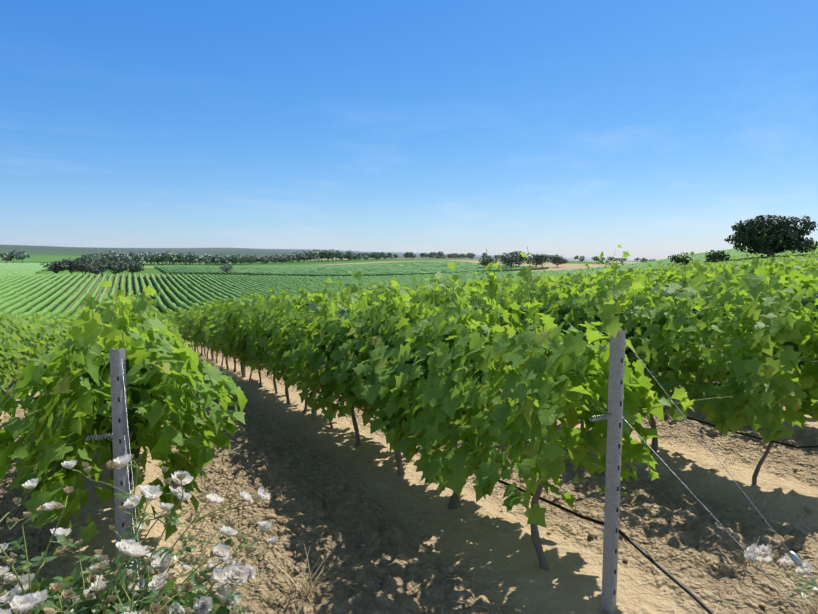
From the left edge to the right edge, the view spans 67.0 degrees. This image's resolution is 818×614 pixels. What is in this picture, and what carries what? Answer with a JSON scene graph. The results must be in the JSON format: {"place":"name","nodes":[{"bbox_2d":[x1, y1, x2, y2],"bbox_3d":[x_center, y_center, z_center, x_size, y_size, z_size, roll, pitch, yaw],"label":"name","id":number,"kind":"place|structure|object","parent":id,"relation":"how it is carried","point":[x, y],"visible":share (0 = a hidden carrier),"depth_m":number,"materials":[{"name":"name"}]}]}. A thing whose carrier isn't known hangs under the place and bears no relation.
{"place":"outdoors","nodes":[
{"label":"outdoors","id":0,"kind":"place"},
{"bbox_2d":[0,245,817,613],"bbox_3d":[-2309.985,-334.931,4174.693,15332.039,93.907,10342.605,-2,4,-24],"label":"ground","id":1,"kind":"structure","parent":0,"point":[716,571],"depth_m":4.33,"materials":[{"name":"brown soil"}]},
{"bbox_2d":[0,454,277,613],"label":"rose bush","id":2,"kind":"object","parent":1,"relation":"on","point":[241,574],"depth_m":2.14,"materials":[{"name":"white plant"}]},
{"bbox_2d":[0,453,273,613],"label":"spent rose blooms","id":3,"kind":"object","parent":2,"relation":"on","point":[68,594],"visible":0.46,"depth_m":2.09,"materials":[{"name":"beige plant"}]},
{"bbox_2d":[40,251,568,275],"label":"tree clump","id":4,"kind":"object","parent":1,"relation":"on","point":[92,266],"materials":[{"name":"green plant"}]},
{"bbox_2d":[4,299,625,613],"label":"trellis posts","id":5,"kind":"object","parent":1,"relation":"on","point":[613,462],"visible":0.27,"depth_m":3.05,"materials":[{"name":"grey metal"}]},
{"bbox_2d":[117,358,622,594],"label":"post holes","id":6,"kind":"object","parent":5,"relation":"attached to","point":[618,466],"visible":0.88,"depth_m":3.03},
{"bbox_2d":[86,311,817,613],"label":"trellis wires","id":7,"kind":"object","parent":5,"relation":"attached to","point":[795,559],"visible":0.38,"depth_m":2.75,"materials":[{"name":"grey metal"}]},
{"bbox_2d":[0,249,655,264],"bbox_3d":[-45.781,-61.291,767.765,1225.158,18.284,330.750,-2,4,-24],"label":"treeline","id":8,"kind":"object","parent":1,"relation":"on","point":[116,256],"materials":[{"name":"green plant"}]},
{"bbox_2d":[0,245,817,550],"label":"vine leaves","id":9,"kind":"object","parent":1,"relation":"on","point":[548,357],"visible":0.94,"depth_m":3.95,"materials":[{"name":"green plant"}]},
{"bbox_2d":[0,243,817,323],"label":"vine rows","id":10,"kind":"object","parent":1,"relation":"on","point":[24,287],"visible":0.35,"depth_m":239.36,"materials":[{"name":"green plant"}]},
{"bbox_2d":[219,264,231,274],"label":"olive tree","id":11,"kind":"object","parent":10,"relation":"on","point":[226,268],"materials":[{"name":"green plant"}]},
{"bbox_2d":[9,269,817,570],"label":"vine","id":12,"kind":"object","parent":10,"relation":"on","point":[136,399],"depth_m":5.40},
{"bbox_2d":[668,214,817,265],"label":"tree","id":13,"kind":"object","parent":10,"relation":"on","point":[749,234],"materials":[{"name":"green plant"}]},
{"bbox_2d":[0,247,817,378],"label":"vine leaves","id":14,"kind":"object","parent":1,"relation":"on","point":[184,320],"visible":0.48,"depth_m":14.22,"materials":[{"name":"green plant"}]},
{"bbox_2d":[0,381,817,613],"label":"dry grass","id":15,"kind":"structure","parent":1,"relation":"on","point":[545,497],"depth_m":3.67,"materials":[{"name":"beige plant"}]},
{"bbox_2d":[2,373,815,610],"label":"soil clods","id":16,"kind":"object","parent":1,"relation":"on","point":[451,568],"visible":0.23,"depth_m":4.48,"materials":[{"name":"brown soil"}]},
{"bbox_2d":[11,346,817,613],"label":"drip hose","id":17,"kind":"object","parent":1,"relation":"on","point":[673,579],"visible":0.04,"depth_m":3.24,"materials":[{"name":"black"}]},
{"bbox_2d":[744,543,817,600],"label":"rose bush","id":18,"kind":"object","parent":1,"relation":"on","point":[753,551],"depth_m":2.54,"materials":[{"name":"white plant"}]},
{"bbox_2d":[771,552,789,577],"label":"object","id":19,"kind":"object","parent":18,"relation":"attached to","point":[776,556],"visible":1,"depth_m":2.56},
{"bbox_2d":[0,247,817,413],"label":"vine shoots","id":20,"kind":"object","parent":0,"point":[382,303],"visible":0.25,"depth_m":4.09,"materials":[{"name":"green plant"}]},
{"bbox_2d":[0,0,817,259],"label":"sky","id":21,"kind":"structure","parent":0,"point":[651,129],"materials":[{"name":"blue"}]}
]}

